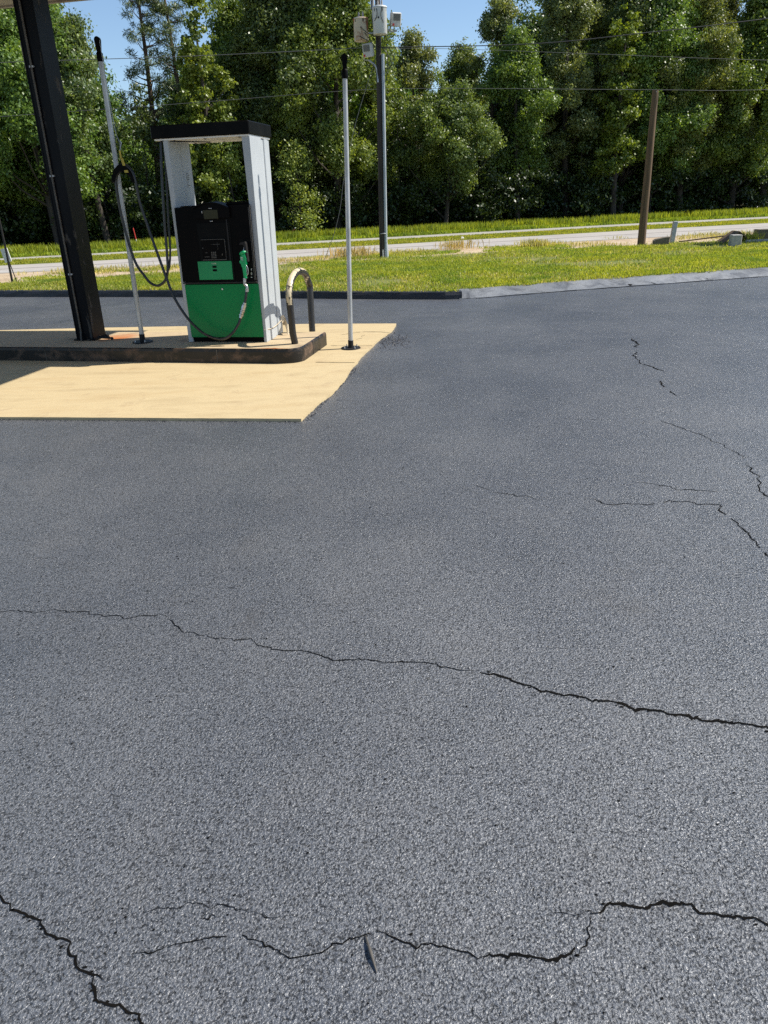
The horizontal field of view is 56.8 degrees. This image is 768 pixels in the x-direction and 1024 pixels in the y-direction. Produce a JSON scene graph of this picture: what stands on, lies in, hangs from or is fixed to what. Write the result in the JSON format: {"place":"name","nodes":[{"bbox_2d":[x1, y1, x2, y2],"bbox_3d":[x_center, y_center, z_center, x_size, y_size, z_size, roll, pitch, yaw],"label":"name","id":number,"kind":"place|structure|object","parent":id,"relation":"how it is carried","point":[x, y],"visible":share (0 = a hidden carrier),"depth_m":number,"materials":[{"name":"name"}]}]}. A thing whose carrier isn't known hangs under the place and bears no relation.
{"place":"outdoors","nodes":[
{"label":"outdoors","id":0,"kind":"place"},
{"bbox_2d":[0,232,751,282],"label":"road shoulder","id":1,"kind":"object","parent":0,"point":[4,277],"visible":0.21,"depth_m":21.12},
{"bbox_2d":[317,244,375,258],"bbox_3d":[-0.969,-7.694,20.888,2.021,0.407,1.891,20,32,40],"label":"weed clump","id":2,"kind":"object","parent":1,"relation":"on","point":[356,252],"visible":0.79,"depth_m":20.71,"materials":[{"name":"beige plant"}]},
{"bbox_2d":[353,0,400,258],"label":"utility pole","id":3,"kind":"object","parent":1,"relation":"on","point":[378,18],"visible":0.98,"depth_m":18.34,"materials":[{"name":"grey metal"}]},
{"bbox_2d":[0,47,374,62],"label":"overhead wire","id":4,"kind":"object","parent":3,"relation":"attached to","point":[198,55],"visible":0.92,"depth_m":18.14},
{"bbox_2d":[324,55,376,259],"bbox_3d":[-0.933,-9.332,18.871,1.925,5.026,0.076,-13,26,-24],"label":"guy wire","id":5,"kind":"object","parent":3,"relation":"attached to","point":[349,149],"visible":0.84,"depth_m":18.76,"materials":[{"name":"grey metal"}]},
{"bbox_2d":[383,48,751,59],"bbox_3d":[9.753,-11.822,18.542,19.601,1.089,0.103,-2,24,0],"label":"overhead wire","id":6,"kind":"object","parent":3,"relation":"attached to","point":[550,52],"visible":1,"depth_m":18.40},
{"bbox_2d":[382,18,767,47],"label":"overhead wire","id":7,"kind":"object","parent":3,"relation":"attached to","point":[575,40],"visible":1,"depth_m":18.13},
{"bbox_2d":[17,229,753,275],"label":"shoulder weeds","id":8,"kind":"object","parent":1,"relation":"on","point":[317,257],"visible":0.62,"depth_m":20.93,"materials":[{"name":"plant"}]},
{"bbox_2d":[435,236,483,250],"bbox_3d":[2.403,-8.428,22.211,1.712,0.428,1.855,-2,24,0],"label":"weed clump","id":9,"kind":"object","parent":1,"relation":"on","point":[455,244],"visible":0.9,"depth_m":22.09,"materials":[{"name":"beige plant"}]},
{"bbox_2d":[514,237,554,247],"bbox_3d":[4.651,-8.318,21.920,1.349,0.308,1.506,7,26,19],"label":"weed clump","id":10,"kind":"object","parent":1,"relation":"on","point":[536,243],"visible":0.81,"depth_m":21.87,"materials":[{"name":"plant"}]},
{"bbox_2d":[669,221,677,242],"bbox_3d":[8.751,-8.451,21.459,0.156,0.620,0.120,-2,24,0],"label":"metal stub post","id":11,"kind":"object","parent":1,"relation":"on","point":[673,231],"visible":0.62,"depth_m":21.41,"materials":[{"name":"metal"}]},
{"bbox_2d":[0,223,759,265],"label":"median","id":12,"kind":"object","parent":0,"point":[399,243],"visible":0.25,"depth_m":26.23,"materials":[{"name":"plant"}]},
{"bbox_2d":[0,238,767,291],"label":"lawn","id":13,"kind":"structure","parent":0,"point":[384,280],"depth_m":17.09,"materials":[{"name":"plant"}]},
{"bbox_2d":[0,220,15,282],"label":"roadside sign","id":14,"kind":"object","parent":13,"relation":"on","point":[6,256],"visible":0.86,"depth_m":17.32,"materials":[{"name":"grey metal"}]},
{"bbox_2d":[637,90,658,245],"bbox_3d":[7.620,-9.824,20.447,0.260,4.033,0.231,-2,24,0],"label":"wooden pole","id":15,"kind":"object","parent":13,"relation":"on","point":[642,230],"visible":0.87,"depth_m":20.39,"materials":[{"name":"brown wood"}]},
{"bbox_2d":[0,88,767,116],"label":"overhead wire","id":16,"kind":"object","parent":15,"relation":"attached to","point":[412,88],"visible":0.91,"depth_m":19.52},
{"bbox_2d":[652,236,669,245],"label":"stone block","id":17,"kind":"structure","parent":13,"relation":"on","point":[662,240],"depth_m":20.77,"materials":[{"name":"grey stone"}]},
{"bbox_2d":[679,235,724,241],"bbox_3d":[9.644,-8.157,21.141,1.623,0.199,0.038,1,24,8],"label":"fallen pole","id":18,"kind":"object","parent":13,"relation":"on","point":[702,238],"visible":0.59,"depth_m":21.15,"materials":[{"name":"brown wood"}]},
{"bbox_2d":[716,230,746,243],"bbox_3d":[10.228,-8.069,20.834,0.785,0.330,0.500,-2,24,0],"label":"collapsed panel","id":19,"kind":"object","parent":13,"relation":"on","point":[724,239],"visible":0.64,"depth_m":20.81,"materials":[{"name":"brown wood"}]},
{"bbox_2d":[728,234,742,245],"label":"concrete block","id":20,"kind":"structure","parent":13,"relation":"on","point":[735,239],"depth_m":19.70,"materials":[{"name":"grey concrete"}]},
{"bbox_2d":[735,230,765,241],"bbox_3d":[10.678,-8.069,20.751,1.225,0.385,1.208,-2,24,0],"label":"weed clump","id":21,"kind":"object","parent":13,"relation":"on","point":[749,236],"visible":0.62,"depth_m":20.59,"materials":[{"name":"green plant"}]},
{"bbox_2d":[746,239,767,241],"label":"concrete rail","id":22,"kind":"object","parent":13,"relation":"on","point":[760,240],"visible":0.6,"depth_m":20.45,"materials":[{"name":"grey concrete"}]},
{"bbox_2d":[754,229,767,238],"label":"stone block","id":23,"kind":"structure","parent":13,"relation":"on","point":[761,231],"depth_m":21.14,"materials":[{"name":"grey stone"}]},
{"bbox_2d":[0,276,767,1023],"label":"asphalt lot","id":24,"kind":"structure","parent":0,"point":[432,662],"depth_m":2.82,"materials":[{"name":"grey asphalt"}]},
{"bbox_2d":[0,323,395,421],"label":"concrete pad","id":25,"kind":"object","parent":24,"relation":"on","point":[130,391],"visible":0.7,"depth_m":7.39,"materials":[{"name":"beige concrete"}]},
{"bbox_2d":[0,332,326,363],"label":"pump island","id":26,"kind":"structure","parent":25,"relation":"on","point":[281,348],"depth_m":8.65,"materials":[{"name":"concrete"}]},
{"bbox_2d":[0,0,108,340],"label":"fuel canopy","id":27,"kind":"object","parent":26,"relation":"on","point":[37,42],"visible":0.99,"depth_m":8.35,"materials":[{"name":"black metal"}]},
{"bbox_2d":[98,334,113,339],"bbox_3d":[-3.563,-2.245,9.097,0.232,0.066,0.057,7,26,20],"label":"pipe fitting","id":28,"kind":"object","parent":26,"relation":"on","point":[105,337],"visible":1,"depth_m":9.09,"materials":[{"name":"grey metal"}]},
{"bbox_2d":[94,36,152,343],"bbox_3d":[-3.067,-3.589,8.209,0.250,3.216,0.250,-2,24,0],"label":"hose retriever pole","id":29,"kind":"object","parent":26,"relation":"on","point":[142,340],"visible":1,"depth_m":8.13,"materials":[{"name":"grey metal"}]},
{"bbox_2d":[99,40,136,182],"bbox_3d":[-2.952,-4.355,7.768,0.290,1.387,0.127,3,25,10],"label":"hose saddle","id":30,"kind":"object","parent":29,"relation":"hanging from","point":[119,169],"visible":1,"depth_m":7.93,"materials":[{"name":"black plastic"}]},
{"bbox_2d":[115,120,282,341],"bbox_3d":[-2.164,-3.249,8.433,1.642,2.352,0.946,3,25,10],"label":"fuel pump","id":31,"kind":"object","parent":26,"relation":"on","point":[228,261],"visible":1,"depth_m":8.23,"materials":[{"name":"white metal"}]},
{"bbox_2d":[185,284,263,336],"bbox_3d":[-1.911,-2.409,8.512,0.928,0.614,0.034,3,25,10],"label":"lower door","id":32,"kind":"structure","parent":31,"relation":"in","point":[214,309],"depth_m":8.50,"materials":[{"name":"green metal"}]},
{"bbox_2d":[264,315,288,333],"bbox_3d":[-1.297,-2.279,8.780,0.135,0.217,0.634,4,25,13],"label":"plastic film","id":33,"kind":"object","parent":26,"relation":"on","point":[284,321],"visible":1,"depth_m":9.00,"materials":[{"name":"white plastic"}]},
{"bbox_2d":[285,268,314,343],"bbox_3d":[-1.005,-2.529,8.617,0.090,0.824,0.986,2,24,10],"label":"hoop bollard","id":34,"kind":"object","parent":26,"relation":"on","point":[296,272],"visible":1,"depth_m":8.35,"materials":[{"name":"beige paint"}]},
{"bbox_2d":[341,53,360,349],"bbox_3d":[-0.467,-3.473,8.238,0.256,3.128,0.250,-2,24,0],"label":"hose retriever pole","id":35,"kind":"object","parent":25,"relation":"on","point":[350,345],"visible":1,"depth_m":8.19,"materials":[{"name":"grey metal"}]},
{"bbox_2d":[1,332,416,422],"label":"asphalt crumbs","id":36,"kind":"object","parent":24,"relation":"on","point":[392,343],"visible":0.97,"depth_m":7.22,"materials":[{"name":"grey asphalt"}]},
{"bbox_2d":[0,289,461,299],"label":"kerb","id":37,"kind":"structure","parent":24,"relation":"on","point":[439,295],"depth_m":13.58,"materials":[{"name":"black concrete"}]},
{"bbox_2d":[366,936,376,972],"bbox_3d":[-0.034,1.123,1.809,0.010,0.012,0.102,-10,25,-17],"label":"twig","id":38,"kind":"object","parent":24,"relation":"on","point":[371,954],"visible":1,"depth_m":1.80,"materials":[{"name":"grey wood"}]},
{"bbox_2d":[457,267,767,298],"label":"kerb","id":39,"kind":"structure","parent":24,"relation":"on","point":[499,291],"depth_m":13.59,"materials":[{"name":"grey concrete"}]},
{"bbox_2d":[0,223,767,273],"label":"road","id":40,"kind":"structure","parent":0,"point":[633,234],"depth_m":24.74,"materials":[{"name":"grey asphalt"}]},
{"bbox_2d":[12,234,708,272],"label":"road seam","id":41,"kind":"object","parent":40,"relation":"on","point":[328,255],"visible":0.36,"depth_m":22.81,"materials":[{"name":"grey asphalt"}]},
{"bbox_2d":[3,232,724,271],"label":"road marking","id":42,"kind":"object","parent":40,"relation":"on","point":[379,251],"visible":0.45,"depth_m":22.97,"materials":[{"name":"white paint"}]},
{"bbox_2d":[12,227,755,268],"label":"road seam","id":43,"kind":"object","parent":40,"relation":"on","point":[430,245],"visible":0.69,"depth_m":24.81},
{"bbox_2d":[0,217,767,259],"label":"path","id":44,"kind":"structure","parent":0,"point":[366,239],"depth_m":30.30,"materials":[{"name":"grey concrete"}]},
{"bbox_2d":[0,204,767,246],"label":"forest floor","id":45,"kind":"structure","parent":0,"point":[122,237],"depth_m":40.41,"materials":[{"name":"green plant"}]},
{"bbox_2d":[0,208,16,243],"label":"forest tree","id":46,"kind":"object","parent":45,"relation":"on","point":[10,222],"depth_m":36.54,"materials":[{"name":"green plant"}]},
{"bbox_2d":[0,96,46,215],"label":"broadleaf tree","id":47,"kind":"object","parent":45,"relation":"on","point":[23,196],"visible":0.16,"depth_m":30.48,"materials":[{"name":"green plant"}]},
{"bbox_2d":[1,3,123,185],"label":"broadleaf tree","id":48,"kind":"object","parent":45,"relation":"on","point":[61,7],"visible":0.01,"depth_m":31.41,"materials":[{"name":"green plant"}]},
{"bbox_2d":[0,3,127,245],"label":"broadleaf tree","id":49,"kind":"object","parent":45,"relation":"on","point":[15,91],"visible":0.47,"depth_m":28.22,"materials":[{"name":"green plant"}]},
{"bbox_2d":[27,7,123,243],"bbox_3d":[-13.004,-16.001,30.100,3.630,9.095,4.404,-2,24,0],"label":"broadleaf tree","id":50,"kind":"object","parent":45,"relation":"on","point":[75,86],"visible":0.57,"depth_m":28.70,"materials":[{"name":"green plant"}]},
{"bbox_2d":[22,23,128,194],"bbox_3d":[-14.197,-17.112,32.028,6.607,9.620,5.761,17,30,36],"label":"broadleaf tree","id":51,"kind":"object","parent":45,"relation":"on","point":[113,102],"visible":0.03,"depth_m":30.98,"materials":[{"name":"green plant"}]},
{"bbox_2d":[28,109,155,237],"bbox_3d":[-15.630,-18.683,36.694,8.169,8.818,7.699,-2,24,0],"label":"forest tree","id":52,"kind":"object","parent":45,"relation":"on","point":[126,150],"visible":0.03,"depth_m":36.84,"materials":[{"name":"green plant"}]},
{"bbox_2d":[83,185,103,222],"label":"understory tree","id":53,"kind":"object","parent":45,"relation":"on","point":[90,208],"visible":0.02,"depth_m":32.19,"materials":[{"name":"green plant"}]},
{"bbox_2d":[85,114,132,240],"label":"understory tree","id":54,"kind":"object","parent":45,"relation":"on","point":[95,224],"visible":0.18,"depth_m":32.22,"materials":[{"name":"green plant"}]},
{"bbox_2d":[117,81,165,238],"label":"understory tree","id":55,"kind":"object","parent":45,"relation":"on","point":[143,132],"visible":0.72,"depth_m":32.39,"materials":[{"name":"green plant"}]},
{"bbox_2d":[113,0,194,237],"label":"pine tree","id":56,"kind":"object","parent":45,"relation":"on","point":[158,113],"visible":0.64,"depth_m":32.77,"materials":[{"name":"green plant"}]},
{"bbox_2d":[139,0,200,189],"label":"pine tree","id":57,"kind":"object","parent":45,"relation":"on","point":[167,11],"visible":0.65,"depth_m":32.46,"materials":[{"name":"green plant"}]},
{"bbox_2d":[148,91,205,209],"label":"understory tree","id":58,"kind":"object","parent":45,"relation":"on","point":[172,100],"visible":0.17,"depth_m":32.11,"materials":[{"name":"green plant"}]},
{"bbox_2d":[136,63,217,215],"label":"forest tree","id":59,"kind":"object","parent":45,"relation":"on","point":[172,78],"depth_m":39.85,"materials":[{"name":"green plant"}]},
{"bbox_2d":[170,0,246,201],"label":"sweetgum tree","id":60,"kind":"object","parent":45,"relation":"on","point":[216,108],"visible":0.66,"depth_m":30.77,"materials":[{"name":"green plant"}]},
{"bbox_2d":[198,116,248,202],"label":"tree","id":61,"kind":"object","parent":45,"relation":"on","point":[229,160],"visible":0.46,"depth_m":31.31,"materials":[{"name":"green plant"}]},
{"bbox_2d":[197,0,272,195],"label":"broadleaf tree","id":62,"kind":"object","parent":45,"relation":"on","point":[224,19],"visible":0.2,"depth_m":32.65,"materials":[{"name":"green plant"}]},
{"bbox_2d":[220,0,285,179],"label":"oak tree","id":63,"kind":"object","parent":45,"relation":"on","point":[259,58],"visible":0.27,"depth_m":31.92,"materials":[{"name":"green plant"}]},
{"bbox_2d":[206,176,319,226],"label":"forest tree","id":64,"kind":"object","parent":45,"relation":"on","point":[275,211],"visible":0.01,"depth_m":39.27,"materials":[{"name":"green plant"}]},
{"bbox_2d":[215,0,341,233],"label":"broadleaf tree","id":65,"kind":"object","parent":45,"relation":"on","point":[269,19],"visible":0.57,"depth_m":31.84,"materials":[{"name":"green plant"}]},
{"bbox_2d":[274,181,282,222],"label":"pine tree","id":66,"kind":"object","parent":45,"relation":"on","point":[278,207],"depth_m":37.71,"materials":[{"name":"green plant"}]},
{"bbox_2d":[271,136,327,232],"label":"tree","id":67,"kind":"object","parent":45,"relation":"on","point":[296,156],"visible":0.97,"depth_m":31.56,"materials":[{"name":"green plant"}]},
{"bbox_2d":[256,0,405,229],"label":"broadleaf tree","id":68,"kind":"object","parent":45,"relation":"on","point":[331,26],"visible":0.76,"depth_m":31.01,"materials":[{"name":"green plant"}]},
{"bbox_2d":[316,107,373,229],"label":"understory tree","id":69,"kind":"object","parent":45,"relation":"on","point":[341,193],"visible":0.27,"depth_m":34.23,"materials":[{"name":"green plant"}]},
{"bbox_2d":[297,39,426,222],"bbox_3d":[-1.476,-21.599,39.788,9.889,10.674,9.320,12,28,28],"label":"forest tree","id":70,"kind":"object","parent":45,"relation":"on","point":[364,115],"visible":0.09,"depth_m":37.99,"materials":[{"name":"green plant"}]},
{"bbox_2d":[341,63,407,224],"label":"oak tree","id":71,"kind":"object","parent":45,"relation":"on","point":[397,103],"visible":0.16,"depth_m":34.86,"materials":[{"name":"green plant"}]},
{"bbox_2d":[0,164,767,247],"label":"undergrowth","id":72,"kind":"object","parent":45,"relation":"on","point":[37,228],"visible":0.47,"depth_m":35.96,"materials":[{"name":"green plant"}]},
{"bbox_2d":[371,24,441,223],"bbox_3d":[1.331,-19.452,36.376,3.470,9.255,3.819,9,27,24],"label":"broadleaf tree","id":73,"kind":"object","parent":45,"relation":"on","point":[412,66],"visible":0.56,"depth_m":34.76,"materials":[{"name":"green plant"}]},
{"bbox_2d":[374,108,443,225],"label":"understory tree","id":74,"kind":"object","parent":45,"relation":"on","point":[396,144],"visible":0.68,"depth_m":34.78,"materials":[{"name":"green plant"}]},
{"bbox_2d":[396,82,451,222],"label":"forest tree","id":75,"kind":"object","parent":45,"relation":"on","point":[410,178],"visible":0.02,"depth_m":42.56,"materials":[{"name":"green plant"}]},
{"bbox_2d":[115,96,754,233],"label":"forest","id":76,"kind":"object","parent":45,"relation":"on","point":[127,119],"visible":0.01,"depth_m":41.57,"materials":[{"name":"green plant"}]},
{"bbox_2d":[387,68,506,224],"bbox_3d":[3.184,-17.209,33.978,4.611,7.003,5.343,-18,28,-31],"label":"oak tree","id":77,"kind":"object","parent":45,"relation":"on","point":[442,117],"visible":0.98,"depth_m":32.87,"materials":[{"name":"green plant"}]},
{"bbox_2d":[432,36,495,222],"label":"oak tree","id":78,"kind":"object","parent":45,"relation":"on","point":[454,69],"visible":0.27,"depth_m":37.36,"materials":[{"name":"green plant"}]},
{"bbox_2d":[461,126,512,223],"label":"understory tree","id":79,"kind":"object","parent":45,"relation":"on","point":[480,174],"visible":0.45,"depth_m":35.70,"materials":[{"name":"green plant"}]},
{"bbox_2d":[463,0,524,220],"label":"broadleaf tree","id":80,"kind":"object","parent":45,"relation":"on","point":[497,19],"visible":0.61,"depth_m":35.60,"materials":[{"name":"green plant"}]},
{"bbox_2d":[472,19,562,221],"bbox_3d":[6.952,-19.687,36.482,4.738,9.207,4.682,7,26,20],"label":"broadleaf tree","id":81,"kind":"object","parent":45,"relation":"on","point":[516,66],"visible":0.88,"depth_m":34.92,"materials":[{"name":"green plant"}]},
{"bbox_2d":[505,84,560,219],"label":"understory tree","id":82,"kind":"object","parent":45,"relation":"on","point":[543,194],"visible":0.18,"depth_m":37.56,"materials":[{"name":"green plant"}]},
{"bbox_2d":[467,0,614,216],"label":"forest tree","id":83,"kind":"object","parent":45,"relation":"on","point":[536,25],"visible":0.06,"depth_m":39.49,"materials":[{"name":"green plant"}]},
{"bbox_2d":[502,0,610,219],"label":"broadleaf tree","id":84,"kind":"object","parent":45,"relation":"on","point":[573,18],"visible":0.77,"depth_m":35.55,"materials":[{"name":"green plant"}]},
{"bbox_2d":[538,95,617,216],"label":"understory tree","id":85,"kind":"object","parent":45,"relation":"on","point":[588,146],"visible":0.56,"depth_m":36.98,"materials":[{"name":"green plant"}]},
{"bbox_2d":[547,0,623,217],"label":"broadleaf tree","id":86,"kind":"object","parent":45,"relation":"on","point":[604,4],"visible":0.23,"depth_m":37.15,"materials":[{"name":"green plant"}]},
{"bbox_2d":[572,41,658,201],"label":"forest tree","id":87,"kind":"object","parent":45,"relation":"on","point":[587,61],"visible":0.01,"depth_m":42.01,"materials":[{"name":"green plant"}]},
{"bbox_2d":[586,2,647,215],"bbox_3d":[11.982,-20.099,36.323,3.228,9.721,3.688,-2,24,0],"label":"sweetgum tree","id":88,"kind":"object","parent":45,"relation":"on","point":[615,137],"visible":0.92,"depth_m":35.49,"materials":[{"name":"green plant"}]},
{"bbox_2d":[576,0,689,214],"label":"broadleaf tree","id":89,"kind":"object","parent":45,"relation":"on","point":[642,7],"visible":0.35,"depth_m":35.38,"materials":[{"name":"green plant"}]},
{"bbox_2d":[608,159,678,214],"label":"understory tree","id":90,"kind":"object","parent":45,"relation":"on","point":[629,184],"visible":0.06,"depth_m":39.35,"materials":[{"name":"green plant"}]},
{"bbox_2d":[604,0,742,213],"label":"broadleaf tree","id":91,"kind":"object","parent":45,"relation":"on","point":[678,42],"visible":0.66,"depth_m":35.45,"materials":[{"name":"green plant"}]},
{"bbox_2d":[629,0,746,211],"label":"oak tree","id":92,"kind":"object","parent":45,"relation":"on","point":[720,38],"visible":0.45,"depth_m":35.58,"materials":[{"name":"green plant"}]},
{"bbox_2d":[657,107,732,210],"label":"understory tree","id":93,"kind":"object","parent":45,"relation":"on","point":[704,183],"visible":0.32,"depth_m":39.48,"materials":[{"name":"green plant"}]},
{"bbox_2d":[661,0,761,211],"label":"oak tree","id":94,"kind":"object","parent":45,"relation":"on","point":[733,6],"visible":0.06,"depth_m":37.20,"materials":[{"name":"green plant"}]},
{"bbox_2d":[689,177,759,197],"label":"forest tree","id":95,"kind":"object","parent":45,"relation":"on","point":[750,187],"depth_m":44.91,"materials":[{"name":"green plant"}]},
{"bbox_2d":[686,0,767,209],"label":"broadleaf tree","id":96,"kind":"object","parent":45,"relation":"on","point":[756,160],"visible":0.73,"depth_m":36.94,"materials":[{"name":"green plant"}]},
{"bbox_2d":[740,3,767,206],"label":"broadleaf tree","id":97,"kind":"object","parent":45,"relation":"on","point":[762,190],"visible":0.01,"depth_m":39.13,"materials":[{"name":"green plant"}]},
{"bbox_2d":[0,212,767,264],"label":"verge","id":98,"kind":"structure","parent":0,"point":[392,236],"depth_m":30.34,"materials":[{"name":"plant"}]},
{"bbox_2d":[0,207,767,253],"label":"tall weeds","id":99,"kind":"object","parent":98,"relation":"on","point":[100,244],"visible":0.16,"depth_m":31.61,"materials":[{"name":"green plant"}]},
{"bbox_2d":[59,0,745,117],"label":"sky","id":100,"kind":"structure","parent":0,"point":[444,22],"materials":[{"name":"blue"}]}
]}

